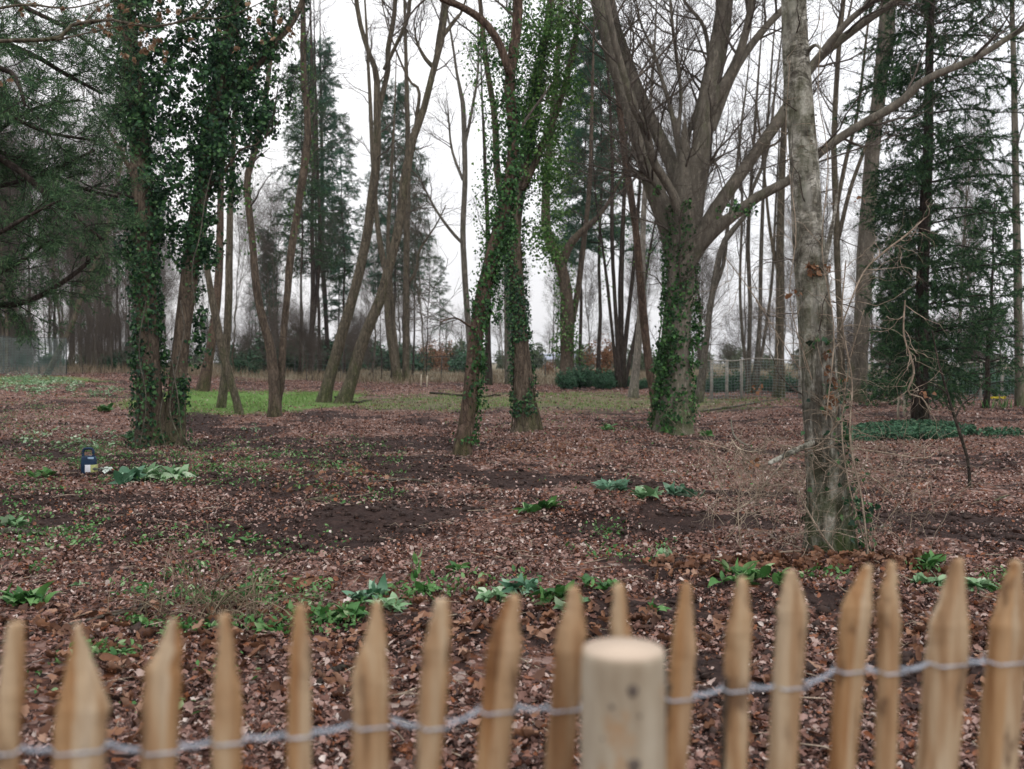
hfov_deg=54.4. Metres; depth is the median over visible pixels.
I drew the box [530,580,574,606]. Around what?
leafy plant
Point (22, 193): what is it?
bare tree
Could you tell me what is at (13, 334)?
bare bush
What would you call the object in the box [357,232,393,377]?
bare tree
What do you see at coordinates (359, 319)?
bare bush
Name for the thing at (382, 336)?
bare tree
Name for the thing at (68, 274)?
bare tree
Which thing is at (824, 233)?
bare tree
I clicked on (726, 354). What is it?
bare bush
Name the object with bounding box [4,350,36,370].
laurel bush
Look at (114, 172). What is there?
bare tree
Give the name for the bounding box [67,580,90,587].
leafy plant
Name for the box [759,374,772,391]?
laurel bush
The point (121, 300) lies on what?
bare tree
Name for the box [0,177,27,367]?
bare tree
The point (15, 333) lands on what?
bare bush
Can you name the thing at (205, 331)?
bare bush
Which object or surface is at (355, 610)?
leafy plant
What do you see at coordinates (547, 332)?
bare tree
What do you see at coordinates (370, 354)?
bare bush
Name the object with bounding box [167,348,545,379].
wire fence
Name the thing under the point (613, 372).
laurel bush
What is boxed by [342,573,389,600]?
leafy plant
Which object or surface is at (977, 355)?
bare bush
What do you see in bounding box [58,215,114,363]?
bare tree
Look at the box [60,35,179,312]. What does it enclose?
bare tree
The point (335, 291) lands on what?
conifer
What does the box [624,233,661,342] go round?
bare tree
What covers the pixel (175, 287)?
bare tree
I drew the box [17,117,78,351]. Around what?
bare tree
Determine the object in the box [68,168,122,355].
bare tree
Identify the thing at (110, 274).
bare tree
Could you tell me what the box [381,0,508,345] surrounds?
bare tree
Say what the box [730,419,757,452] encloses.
fallen branch
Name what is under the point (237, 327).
bare tree
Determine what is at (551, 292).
bare tree
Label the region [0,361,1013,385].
dry grass
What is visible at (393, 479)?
fallen branch
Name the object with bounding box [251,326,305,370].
laurel bush
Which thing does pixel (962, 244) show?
bare tree
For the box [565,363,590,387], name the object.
laurel bush
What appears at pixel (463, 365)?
laurel bush
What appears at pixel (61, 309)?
bare tree
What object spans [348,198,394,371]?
bare tree
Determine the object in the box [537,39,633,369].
pine tree
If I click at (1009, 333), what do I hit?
bare bush
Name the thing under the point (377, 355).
laurel bush
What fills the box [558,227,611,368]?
bare tree
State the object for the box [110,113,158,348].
bare tree
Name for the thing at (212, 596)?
leafy plant
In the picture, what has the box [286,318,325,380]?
bare bush
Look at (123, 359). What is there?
laurel bush
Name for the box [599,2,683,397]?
pale tree
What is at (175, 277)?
bare tree
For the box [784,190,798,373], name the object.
bare tree
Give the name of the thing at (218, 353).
bare bush
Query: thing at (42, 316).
bare tree
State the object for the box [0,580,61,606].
leafy plant
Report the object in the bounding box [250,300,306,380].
bare bush
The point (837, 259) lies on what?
bare tree
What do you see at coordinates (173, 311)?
bare tree
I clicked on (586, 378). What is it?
laurel bush
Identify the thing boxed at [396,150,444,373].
conifer
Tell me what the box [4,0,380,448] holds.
ivy clad tree
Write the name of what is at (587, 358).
evergreen bush
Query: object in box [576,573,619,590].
leafy plant
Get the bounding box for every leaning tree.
[43,40,164,374]
[332,0,436,381]
[349,0,574,456]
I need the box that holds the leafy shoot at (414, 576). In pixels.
[410,548,421,581]
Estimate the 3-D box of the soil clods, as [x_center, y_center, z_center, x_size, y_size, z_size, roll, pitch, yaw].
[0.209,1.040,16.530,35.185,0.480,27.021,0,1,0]
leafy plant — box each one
[0,515,28,527]
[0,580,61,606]
[18,466,56,477]
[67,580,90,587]
[92,403,114,411]
[106,646,136,655]
[108,465,146,484]
[134,461,167,479]
[148,464,197,480]
[158,621,184,634]
[185,590,236,604]
[225,532,259,543]
[236,581,261,596]
[251,621,292,637]
[278,600,318,616]
[313,601,369,623]
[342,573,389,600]
[360,591,410,612]
[400,575,442,594]
[445,561,469,571]
[475,586,507,602]
[498,573,537,595]
[511,494,565,512]
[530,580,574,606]
[553,595,591,612]
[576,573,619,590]
[591,477,631,491]
[597,424,615,429]
[627,485,664,498]
[646,597,670,610]
[653,547,678,556]
[663,481,704,497]
[698,430,713,435]
[708,558,774,587]
[772,567,789,584]
[910,572,945,589]
[916,550,945,569]
[966,577,998,592]
[986,581,1000,591]
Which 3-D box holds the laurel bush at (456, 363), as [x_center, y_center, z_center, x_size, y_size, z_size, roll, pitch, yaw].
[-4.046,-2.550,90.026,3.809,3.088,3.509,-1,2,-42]
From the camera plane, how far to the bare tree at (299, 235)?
55.66 m
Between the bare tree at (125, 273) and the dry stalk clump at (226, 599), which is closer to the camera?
the dry stalk clump at (226, 599)
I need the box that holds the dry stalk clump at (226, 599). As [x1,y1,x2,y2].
[86,524,341,634]
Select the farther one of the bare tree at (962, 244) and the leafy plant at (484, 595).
the bare tree at (962, 244)
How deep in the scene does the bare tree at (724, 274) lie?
74.16 m
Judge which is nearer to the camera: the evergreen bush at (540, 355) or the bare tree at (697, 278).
the bare tree at (697, 278)
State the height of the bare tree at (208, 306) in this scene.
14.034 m
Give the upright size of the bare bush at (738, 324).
4.015 m
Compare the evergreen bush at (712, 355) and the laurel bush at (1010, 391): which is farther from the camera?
the evergreen bush at (712, 355)
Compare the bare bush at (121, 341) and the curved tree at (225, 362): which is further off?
the bare bush at (121, 341)
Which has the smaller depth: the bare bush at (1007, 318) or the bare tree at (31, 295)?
the bare bush at (1007, 318)
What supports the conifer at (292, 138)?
on the ground at (650, 509)
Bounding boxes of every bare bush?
[0,311,35,366]
[0,313,36,366]
[0,317,42,370]
[0,334,26,364]
[16,313,46,359]
[16,326,42,368]
[20,330,45,367]
[41,323,71,359]
[52,322,74,353]
[55,313,97,373]
[67,319,94,365]
[69,303,121,372]
[69,327,90,361]
[81,325,109,367]
[85,297,129,367]
[94,304,133,366]
[98,307,130,365]
[102,318,135,362]
[120,303,169,345]
[124,337,133,370]
[158,309,174,371]
[164,336,172,359]
[188,342,200,366]
[190,310,223,365]
[193,323,223,363]
[214,345,234,365]
[230,332,257,374]
[231,328,255,360]
[242,321,261,349]
[248,309,287,371]
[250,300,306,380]
[263,294,326,380]
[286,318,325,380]
[297,332,328,372]
[303,328,327,370]
[325,308,374,378]
[337,302,389,381]
[342,330,371,363]
[351,328,381,379]
[365,337,375,372]
[690,334,719,378]
[713,335,738,371]
[717,299,769,378]
[746,292,798,377]
[834,306,879,373]
[834,312,853,367]
[844,323,873,368]
[868,315,898,374]
[869,307,912,370]
[906,317,950,370]
[913,314,950,358]
[929,308,963,359]
[949,307,987,369]
[955,302,1007,372]
[955,319,998,369]
[955,331,985,370]
[964,338,985,370]
[972,301,1023,368]
[995,309,1023,371]
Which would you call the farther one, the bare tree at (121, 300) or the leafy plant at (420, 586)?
the bare tree at (121, 300)
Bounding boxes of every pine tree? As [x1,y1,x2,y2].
[0,0,165,358]
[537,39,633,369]
[546,15,660,374]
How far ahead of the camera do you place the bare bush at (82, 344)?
79.08 m
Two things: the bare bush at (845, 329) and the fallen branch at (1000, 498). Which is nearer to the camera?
the fallen branch at (1000, 498)
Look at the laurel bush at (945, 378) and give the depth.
38.70 m
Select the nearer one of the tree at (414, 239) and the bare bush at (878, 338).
the bare bush at (878, 338)
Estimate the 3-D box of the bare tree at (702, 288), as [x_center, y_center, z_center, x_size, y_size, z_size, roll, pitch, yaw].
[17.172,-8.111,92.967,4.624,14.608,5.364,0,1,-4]
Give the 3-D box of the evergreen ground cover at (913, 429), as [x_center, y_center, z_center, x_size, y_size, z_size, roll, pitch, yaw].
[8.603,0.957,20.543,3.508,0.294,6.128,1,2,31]
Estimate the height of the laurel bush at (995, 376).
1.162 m
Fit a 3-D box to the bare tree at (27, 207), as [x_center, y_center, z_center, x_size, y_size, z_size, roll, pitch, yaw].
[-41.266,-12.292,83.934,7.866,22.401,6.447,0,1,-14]
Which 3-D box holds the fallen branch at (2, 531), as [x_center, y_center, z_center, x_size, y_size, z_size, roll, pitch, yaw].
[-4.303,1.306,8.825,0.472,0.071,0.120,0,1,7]
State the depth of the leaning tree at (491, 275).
15.09 m
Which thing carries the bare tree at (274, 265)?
on the ground at (650, 509)
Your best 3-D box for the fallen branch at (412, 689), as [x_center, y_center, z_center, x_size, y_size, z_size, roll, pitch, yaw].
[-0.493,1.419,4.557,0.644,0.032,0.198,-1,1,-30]
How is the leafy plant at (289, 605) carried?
on the ground at (650, 509)
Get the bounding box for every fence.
[0,335,66,375]
[0,557,1023,768]
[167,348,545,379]
[705,358,1014,401]
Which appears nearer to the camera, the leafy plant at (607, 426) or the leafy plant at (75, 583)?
the leafy plant at (75, 583)
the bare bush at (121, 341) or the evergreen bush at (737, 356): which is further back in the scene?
the evergreen bush at (737, 356)
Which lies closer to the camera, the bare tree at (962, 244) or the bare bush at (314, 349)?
the bare bush at (314, 349)
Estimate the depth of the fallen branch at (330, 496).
10.41 m
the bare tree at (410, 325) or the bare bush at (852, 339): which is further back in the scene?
the bare tree at (410, 325)
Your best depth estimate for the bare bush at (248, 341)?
61.94 m
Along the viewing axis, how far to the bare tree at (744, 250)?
52.88 m
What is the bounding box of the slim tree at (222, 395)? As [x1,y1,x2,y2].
[216,34,280,407]
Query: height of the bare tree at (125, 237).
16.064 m
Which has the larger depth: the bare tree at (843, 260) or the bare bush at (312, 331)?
the bare tree at (843, 260)
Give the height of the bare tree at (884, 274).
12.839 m
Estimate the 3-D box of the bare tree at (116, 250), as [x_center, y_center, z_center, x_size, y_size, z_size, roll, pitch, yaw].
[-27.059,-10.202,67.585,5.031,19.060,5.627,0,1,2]
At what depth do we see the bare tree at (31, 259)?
79.36 m
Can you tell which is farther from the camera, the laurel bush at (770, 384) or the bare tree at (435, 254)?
the bare tree at (435, 254)
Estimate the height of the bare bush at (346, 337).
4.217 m
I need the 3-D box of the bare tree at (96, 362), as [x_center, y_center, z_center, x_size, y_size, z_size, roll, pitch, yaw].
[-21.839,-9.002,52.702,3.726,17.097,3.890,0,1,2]
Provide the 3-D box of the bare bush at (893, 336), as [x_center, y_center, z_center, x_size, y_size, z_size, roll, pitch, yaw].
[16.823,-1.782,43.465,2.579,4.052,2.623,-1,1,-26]
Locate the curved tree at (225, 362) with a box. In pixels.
[183,0,243,414]
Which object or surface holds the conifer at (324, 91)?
on the ground at (650, 509)
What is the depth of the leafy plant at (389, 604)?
5.99 m
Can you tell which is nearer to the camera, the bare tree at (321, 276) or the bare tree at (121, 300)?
the bare tree at (321, 276)
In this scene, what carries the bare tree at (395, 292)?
on the ground at (650, 509)
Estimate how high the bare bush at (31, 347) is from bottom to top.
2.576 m
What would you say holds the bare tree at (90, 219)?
on the ground at (650, 509)
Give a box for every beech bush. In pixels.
[415,344,443,371]
[417,334,453,370]
[540,359,556,373]
[582,333,613,372]
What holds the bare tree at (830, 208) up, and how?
on the ground at (650, 509)
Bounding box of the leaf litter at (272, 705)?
[0,371,1023,768]
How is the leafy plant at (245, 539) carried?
on the ground at (650, 509)
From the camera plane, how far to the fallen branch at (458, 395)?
35.70 m
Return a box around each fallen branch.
[0,527,48,534]
[0,606,148,643]
[112,572,240,613]
[305,491,343,500]
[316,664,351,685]
[334,396,371,402]
[369,478,429,482]
[389,679,472,698]
[429,392,500,397]
[641,546,800,557]
[700,398,780,411]
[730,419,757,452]
[986,494,1010,505]
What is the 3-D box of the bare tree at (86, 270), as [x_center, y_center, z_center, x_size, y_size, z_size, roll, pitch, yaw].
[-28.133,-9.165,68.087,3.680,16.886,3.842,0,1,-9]
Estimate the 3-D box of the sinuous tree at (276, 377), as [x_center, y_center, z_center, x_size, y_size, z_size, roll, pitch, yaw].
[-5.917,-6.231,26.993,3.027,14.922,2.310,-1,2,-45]
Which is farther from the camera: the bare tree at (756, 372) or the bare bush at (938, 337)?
the bare bush at (938, 337)
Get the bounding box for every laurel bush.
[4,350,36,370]
[34,352,56,367]
[55,356,69,367]
[99,352,120,369]
[116,349,133,368]
[230,343,263,373]
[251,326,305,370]
[285,341,317,371]
[315,326,351,370]
[361,338,384,368]
[376,341,412,370]
[410,345,435,371]
[447,342,466,372]
[457,349,484,370]
[554,370,578,388]
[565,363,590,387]
[572,364,595,386]
[585,370,592,386]
[590,368,617,388]
[591,376,604,388]
[601,366,616,387]
[639,378,647,388]
[694,377,709,391]
[707,371,730,391]
[721,370,744,391]
[738,369,760,390]
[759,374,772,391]
[767,369,794,391]
[787,375,797,392]
[932,369,955,389]
[960,367,997,394]
[983,366,1003,392]
[997,371,1014,394]
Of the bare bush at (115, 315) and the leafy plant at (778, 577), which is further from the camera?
the bare bush at (115, 315)
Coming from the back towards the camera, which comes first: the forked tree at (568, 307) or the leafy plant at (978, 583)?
the forked tree at (568, 307)
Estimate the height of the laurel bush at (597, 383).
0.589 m
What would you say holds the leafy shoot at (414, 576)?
on the ground at (650, 509)
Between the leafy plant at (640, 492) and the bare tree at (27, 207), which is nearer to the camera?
the leafy plant at (640, 492)
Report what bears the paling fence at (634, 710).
on the ground at (650, 509)
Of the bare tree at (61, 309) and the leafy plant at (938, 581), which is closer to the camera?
the leafy plant at (938, 581)
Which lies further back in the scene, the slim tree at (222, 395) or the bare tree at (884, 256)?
the bare tree at (884, 256)
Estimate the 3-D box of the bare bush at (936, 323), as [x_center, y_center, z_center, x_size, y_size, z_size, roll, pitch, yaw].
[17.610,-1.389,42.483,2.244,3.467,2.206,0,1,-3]
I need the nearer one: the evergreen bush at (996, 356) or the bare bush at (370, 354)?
the bare bush at (370, 354)
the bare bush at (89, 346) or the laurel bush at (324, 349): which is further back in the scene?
the laurel bush at (324, 349)
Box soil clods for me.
[0,404,1023,768]
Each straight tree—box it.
[366,0,481,380]
[962,0,1023,405]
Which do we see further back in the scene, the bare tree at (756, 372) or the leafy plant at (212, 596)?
the bare tree at (756, 372)
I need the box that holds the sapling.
[919,330,989,486]
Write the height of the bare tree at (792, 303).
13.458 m
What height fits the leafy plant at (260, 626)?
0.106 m
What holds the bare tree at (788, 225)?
on the ground at (650, 509)
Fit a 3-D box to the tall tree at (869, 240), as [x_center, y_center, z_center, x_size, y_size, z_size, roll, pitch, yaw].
[12.315,-8.675,31.903,2.990,19.253,3.182,-1,2,-39]
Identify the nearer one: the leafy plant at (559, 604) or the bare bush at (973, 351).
the leafy plant at (559, 604)
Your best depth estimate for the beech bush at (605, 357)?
61.74 m
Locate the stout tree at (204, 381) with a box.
[195,5,244,391]
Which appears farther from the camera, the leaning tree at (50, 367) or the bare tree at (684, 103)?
the bare tree at (684, 103)
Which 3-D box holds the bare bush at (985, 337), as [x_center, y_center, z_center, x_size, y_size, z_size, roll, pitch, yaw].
[22.786,-2.046,47.959,2.764,4.343,2.812,-1,1,-24]
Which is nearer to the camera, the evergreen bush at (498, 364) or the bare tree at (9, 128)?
the bare tree at (9, 128)
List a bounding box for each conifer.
[247,227,288,329]
[265,61,342,374]
[273,36,362,373]
[319,198,362,371]
[320,107,378,373]
[355,77,435,377]
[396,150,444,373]
[428,255,452,370]
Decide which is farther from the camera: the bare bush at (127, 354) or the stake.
the bare bush at (127, 354)
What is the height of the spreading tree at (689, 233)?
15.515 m
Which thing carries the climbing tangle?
on the ground at (650, 509)
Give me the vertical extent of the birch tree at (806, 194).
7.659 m
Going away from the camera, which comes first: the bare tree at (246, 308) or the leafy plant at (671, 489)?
the leafy plant at (671, 489)
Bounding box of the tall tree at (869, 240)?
[846,4,939,402]
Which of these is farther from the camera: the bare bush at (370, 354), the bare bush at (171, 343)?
the bare bush at (171, 343)
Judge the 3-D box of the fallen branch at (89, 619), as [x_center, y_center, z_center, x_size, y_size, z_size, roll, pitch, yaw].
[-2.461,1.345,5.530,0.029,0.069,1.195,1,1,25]
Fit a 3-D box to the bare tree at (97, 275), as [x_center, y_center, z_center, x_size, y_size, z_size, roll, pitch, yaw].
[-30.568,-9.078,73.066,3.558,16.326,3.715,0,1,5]
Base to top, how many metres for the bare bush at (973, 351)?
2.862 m
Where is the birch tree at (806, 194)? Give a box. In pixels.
[670,0,936,555]
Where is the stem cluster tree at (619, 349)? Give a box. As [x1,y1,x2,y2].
[562,0,687,387]
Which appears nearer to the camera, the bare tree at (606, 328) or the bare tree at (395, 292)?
the bare tree at (395, 292)
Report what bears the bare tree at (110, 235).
on the ground at (650, 509)
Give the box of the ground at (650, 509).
[0,363,1023,768]
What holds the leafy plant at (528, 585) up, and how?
on the ground at (650, 509)
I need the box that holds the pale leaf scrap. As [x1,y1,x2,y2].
[92,467,112,472]
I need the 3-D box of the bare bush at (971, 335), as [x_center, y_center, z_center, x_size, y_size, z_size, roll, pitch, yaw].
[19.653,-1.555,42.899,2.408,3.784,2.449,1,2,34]
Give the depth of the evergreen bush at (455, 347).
106.79 m
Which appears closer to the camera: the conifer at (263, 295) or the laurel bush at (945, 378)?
the laurel bush at (945, 378)
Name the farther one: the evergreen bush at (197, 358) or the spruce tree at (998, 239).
the evergreen bush at (197, 358)
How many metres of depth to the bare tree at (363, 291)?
112.39 m
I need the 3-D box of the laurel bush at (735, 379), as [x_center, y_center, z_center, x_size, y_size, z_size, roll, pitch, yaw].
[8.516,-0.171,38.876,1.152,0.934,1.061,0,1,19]
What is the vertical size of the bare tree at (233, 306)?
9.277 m
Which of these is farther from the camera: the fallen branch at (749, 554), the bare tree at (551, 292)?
the bare tree at (551, 292)
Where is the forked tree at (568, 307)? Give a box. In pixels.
[535,0,676,384]
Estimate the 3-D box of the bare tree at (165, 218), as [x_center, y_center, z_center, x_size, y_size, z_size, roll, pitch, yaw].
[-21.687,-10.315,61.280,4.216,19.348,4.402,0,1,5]
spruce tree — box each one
[829,0,1023,419]
[859,295,911,406]
[942,173,1023,407]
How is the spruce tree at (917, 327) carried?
on the ground at (650, 509)
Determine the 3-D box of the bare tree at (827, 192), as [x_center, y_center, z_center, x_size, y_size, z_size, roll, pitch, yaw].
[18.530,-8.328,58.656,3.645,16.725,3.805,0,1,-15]
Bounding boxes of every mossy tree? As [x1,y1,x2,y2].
[316,0,420,402]
[333,0,476,403]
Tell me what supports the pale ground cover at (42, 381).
on the ground at (650, 509)
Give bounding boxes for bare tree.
[0,16,90,365]
[0,18,57,371]
[0,56,40,271]
[0,59,43,368]
[0,82,33,196]
[0,109,36,371]
[0,111,63,333]
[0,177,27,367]
[1,254,50,325]
[2,211,37,330]
[4,116,59,338]
[7,142,48,352]
[14,117,49,317]
[15,247,76,354]
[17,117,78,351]
[18,263,44,355]
[19,232,47,350]
[25,208,67,341]
[27,186,77,368]
[28,136,80,357]
[32,248,47,357]
[35,179,93,362]
[37,92,109,364]
[40,215,61,349]
[40,225,57,343]
[41,9,119,368]
[45,144,93,366]
[47,198,123,363]
[48,123,89,362]
[48,200,116,367]
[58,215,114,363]
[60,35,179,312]
[62,180,106,362]
[64,146,124,353]
[64,178,114,326]
[65,56,120,369]
[67,149,128,361]
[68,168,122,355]
[71,167,119,359]
[72,144,114,368]
[77,98,129,369]
[79,7,174,361]
[83,91,129,368]
[83,133,133,315]
[101,182,126,356]
[102,145,127,363]
[108,251,131,344]
[109,100,179,290]
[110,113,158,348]
[121,64,185,324]
[123,199,180,368]
[156,147,179,309]
[159,266,173,348]
[160,220,185,333]
[161,277,178,338]
[167,248,182,327]
[172,255,181,316]
[173,227,215,363]
[199,253,224,327]
[215,157,279,371]
[221,269,240,343]
[231,312,244,347]
[233,280,255,343]
[234,178,281,338]
[236,227,260,344]
[236,290,265,332]
[239,176,297,344]
[247,183,283,334]
[250,173,289,346]
[276,163,323,374]
[277,0,352,373]
[282,0,353,367]
[298,200,352,326]
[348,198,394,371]
[349,250,377,336]
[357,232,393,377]
[357,256,372,324]
[369,211,415,347]
[373,323,386,350]
[375,164,436,331]
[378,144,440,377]
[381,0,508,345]
[382,229,402,354]
[393,282,420,370]
[397,208,446,342]
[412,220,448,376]
[417,321,436,349]
[436,304,461,348]
[447,305,465,346]
[454,18,510,384]
[473,229,503,371]
[491,308,503,367]
[493,0,539,383]
[499,254,540,333]
[537,262,574,369]
[539,322,559,359]
[543,220,578,372]
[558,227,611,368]
[591,320,608,356]
[596,312,624,368]
[614,218,659,332]
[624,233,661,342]
[629,235,665,349]
[632,140,714,358]
[636,0,730,378]
[646,84,743,366]
[651,226,661,328]
[691,246,719,351]
[693,247,726,373]
[694,0,787,402]
[699,224,743,359]
[710,0,816,392]
[719,135,768,375]
[725,0,828,397]
[755,217,775,371]
[763,249,797,368]
[764,212,825,364]
[773,203,834,317]
[784,140,857,332]
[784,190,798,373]
[792,105,853,330]
[808,0,923,401]
[830,214,855,329]
[836,227,857,340]
[839,179,882,360]
[843,224,858,310]
[845,250,856,338]
[847,160,915,371]
[850,135,890,365]
[875,123,919,320]
[876,240,905,321]
[877,188,932,364]
[915,148,997,369]
[929,59,1019,364]
[937,127,982,323]
[945,222,995,368]
[989,183,1022,370]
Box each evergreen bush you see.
[75,346,92,364]
[169,349,194,364]
[190,350,204,364]
[213,348,237,365]
[440,339,466,371]
[492,349,503,368]
[530,342,549,369]
[554,354,559,368]
[574,344,596,368]
[626,344,655,371]
[693,353,714,369]
[719,344,746,368]
[761,354,773,369]
[787,350,798,370]
[981,352,1007,368]
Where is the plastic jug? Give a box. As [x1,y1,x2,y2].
[81,447,97,473]
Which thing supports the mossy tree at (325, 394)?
on the ground at (650, 509)
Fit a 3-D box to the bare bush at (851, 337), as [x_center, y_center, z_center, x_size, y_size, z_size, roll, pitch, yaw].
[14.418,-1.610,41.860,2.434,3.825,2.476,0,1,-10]
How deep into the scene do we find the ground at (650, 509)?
10.09 m
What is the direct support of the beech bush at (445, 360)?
on the ground at (650, 509)
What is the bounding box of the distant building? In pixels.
[543,354,594,367]
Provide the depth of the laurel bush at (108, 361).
59.70 m
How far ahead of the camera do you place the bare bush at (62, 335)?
73.74 m
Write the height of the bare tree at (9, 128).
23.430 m
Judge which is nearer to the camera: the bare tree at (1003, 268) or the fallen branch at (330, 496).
the fallen branch at (330, 496)
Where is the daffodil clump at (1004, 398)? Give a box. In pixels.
[981,396,1017,408]
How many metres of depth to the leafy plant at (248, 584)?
6.43 m
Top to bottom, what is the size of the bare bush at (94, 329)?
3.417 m
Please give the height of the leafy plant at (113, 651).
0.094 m
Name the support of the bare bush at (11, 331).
on the ground at (650, 509)
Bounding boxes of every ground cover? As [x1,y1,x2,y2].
[0,372,259,448]
[0,384,1006,714]
[844,418,1023,441]
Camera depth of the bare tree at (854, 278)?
75.98 m
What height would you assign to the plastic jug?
0.376 m
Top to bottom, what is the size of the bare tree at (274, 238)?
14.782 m
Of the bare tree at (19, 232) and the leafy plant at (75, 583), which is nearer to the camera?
the leafy plant at (75, 583)
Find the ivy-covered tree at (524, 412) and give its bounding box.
[430,0,604,432]
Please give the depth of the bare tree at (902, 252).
57.97 m
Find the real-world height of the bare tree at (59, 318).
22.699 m
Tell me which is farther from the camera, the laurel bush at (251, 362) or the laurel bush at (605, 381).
the laurel bush at (251, 362)
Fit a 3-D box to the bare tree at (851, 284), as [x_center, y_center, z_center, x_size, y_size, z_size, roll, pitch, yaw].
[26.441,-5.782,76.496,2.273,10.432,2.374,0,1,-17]
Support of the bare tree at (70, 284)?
on the ground at (650, 509)
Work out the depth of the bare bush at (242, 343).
54.81 m
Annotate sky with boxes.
[0,0,1023,362]
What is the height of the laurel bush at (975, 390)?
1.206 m
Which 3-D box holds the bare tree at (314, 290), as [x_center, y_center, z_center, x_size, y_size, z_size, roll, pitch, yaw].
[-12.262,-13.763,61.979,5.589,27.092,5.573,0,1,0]
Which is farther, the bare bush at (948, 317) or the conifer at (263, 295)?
the conifer at (263, 295)
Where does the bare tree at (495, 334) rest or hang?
on the ground at (650, 509)
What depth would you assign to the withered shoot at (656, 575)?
6.75 m
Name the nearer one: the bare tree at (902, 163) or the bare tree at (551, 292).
the bare tree at (902, 163)
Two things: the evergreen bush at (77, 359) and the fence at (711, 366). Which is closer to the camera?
the fence at (711, 366)
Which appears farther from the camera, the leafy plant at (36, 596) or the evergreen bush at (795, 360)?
the evergreen bush at (795, 360)
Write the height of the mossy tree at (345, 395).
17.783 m
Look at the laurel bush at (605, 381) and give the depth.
41.09 m
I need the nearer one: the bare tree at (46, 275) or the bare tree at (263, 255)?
the bare tree at (263, 255)
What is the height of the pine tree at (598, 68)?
18.154 m
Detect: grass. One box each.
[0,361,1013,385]
[114,389,800,415]
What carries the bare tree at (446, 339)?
on the ground at (650, 509)
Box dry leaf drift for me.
[0,438,1003,747]
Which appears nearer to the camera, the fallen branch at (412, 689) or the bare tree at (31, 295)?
the fallen branch at (412, 689)
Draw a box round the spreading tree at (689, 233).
[536,0,1023,435]
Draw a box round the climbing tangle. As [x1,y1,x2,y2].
[660,11,1007,558]
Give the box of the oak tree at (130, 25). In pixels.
[0,0,309,86]
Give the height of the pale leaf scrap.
0.076 m
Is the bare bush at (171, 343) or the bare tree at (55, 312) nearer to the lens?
the bare bush at (171, 343)
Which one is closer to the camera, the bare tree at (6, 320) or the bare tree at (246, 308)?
the bare tree at (6, 320)
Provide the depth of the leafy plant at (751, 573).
6.53 m
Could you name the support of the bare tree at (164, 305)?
on the ground at (650, 509)
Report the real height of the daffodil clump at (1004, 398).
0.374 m
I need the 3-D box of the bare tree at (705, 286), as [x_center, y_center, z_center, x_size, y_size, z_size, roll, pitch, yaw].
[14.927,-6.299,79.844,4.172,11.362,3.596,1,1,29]
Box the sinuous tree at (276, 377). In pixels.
[239,0,341,416]
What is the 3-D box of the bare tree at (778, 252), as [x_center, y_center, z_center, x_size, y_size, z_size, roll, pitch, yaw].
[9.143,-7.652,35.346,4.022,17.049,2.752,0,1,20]
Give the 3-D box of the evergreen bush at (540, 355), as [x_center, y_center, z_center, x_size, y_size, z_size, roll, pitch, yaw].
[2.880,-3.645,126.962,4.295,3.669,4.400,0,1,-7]
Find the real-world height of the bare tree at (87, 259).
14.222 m
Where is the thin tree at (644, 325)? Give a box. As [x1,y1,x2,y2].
[578,3,655,417]
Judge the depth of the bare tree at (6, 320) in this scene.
49.34 m
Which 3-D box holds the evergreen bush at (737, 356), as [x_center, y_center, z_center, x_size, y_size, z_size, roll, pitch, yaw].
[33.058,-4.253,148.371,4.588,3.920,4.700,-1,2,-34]
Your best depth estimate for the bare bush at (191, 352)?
67.60 m
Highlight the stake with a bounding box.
[897,397,899,418]
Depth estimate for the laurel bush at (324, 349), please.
74.33 m
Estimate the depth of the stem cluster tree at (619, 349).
41.72 m
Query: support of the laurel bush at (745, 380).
on the ground at (650, 509)
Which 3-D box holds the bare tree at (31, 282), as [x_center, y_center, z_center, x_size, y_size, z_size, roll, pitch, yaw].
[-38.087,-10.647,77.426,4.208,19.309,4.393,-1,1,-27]
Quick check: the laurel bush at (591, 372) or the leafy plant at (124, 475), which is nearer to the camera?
the leafy plant at (124, 475)
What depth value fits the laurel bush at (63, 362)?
69.82 m
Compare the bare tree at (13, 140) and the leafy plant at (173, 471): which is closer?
the leafy plant at (173, 471)
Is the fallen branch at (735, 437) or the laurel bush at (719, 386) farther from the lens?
the laurel bush at (719, 386)
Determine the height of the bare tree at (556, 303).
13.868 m
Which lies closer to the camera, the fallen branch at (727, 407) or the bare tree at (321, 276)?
the fallen branch at (727, 407)
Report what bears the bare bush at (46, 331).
on the ground at (650, 509)
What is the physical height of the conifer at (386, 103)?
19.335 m
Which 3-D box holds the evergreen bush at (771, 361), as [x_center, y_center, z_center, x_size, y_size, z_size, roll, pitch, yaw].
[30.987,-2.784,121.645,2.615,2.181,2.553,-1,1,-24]
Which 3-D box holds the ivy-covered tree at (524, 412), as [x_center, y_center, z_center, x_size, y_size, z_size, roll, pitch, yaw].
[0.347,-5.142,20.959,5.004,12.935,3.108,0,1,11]
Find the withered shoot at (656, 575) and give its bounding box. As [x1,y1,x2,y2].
[655,564,660,581]
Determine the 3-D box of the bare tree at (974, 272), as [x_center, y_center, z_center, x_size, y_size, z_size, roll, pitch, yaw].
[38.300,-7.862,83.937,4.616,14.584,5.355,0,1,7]
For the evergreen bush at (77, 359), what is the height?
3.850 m
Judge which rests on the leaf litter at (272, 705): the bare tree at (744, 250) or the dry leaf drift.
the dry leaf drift
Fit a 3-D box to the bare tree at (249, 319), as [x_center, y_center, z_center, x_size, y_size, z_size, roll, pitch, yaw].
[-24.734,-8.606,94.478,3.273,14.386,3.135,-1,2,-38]
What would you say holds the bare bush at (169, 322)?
on the ground at (650, 509)
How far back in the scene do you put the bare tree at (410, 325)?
94.00 m

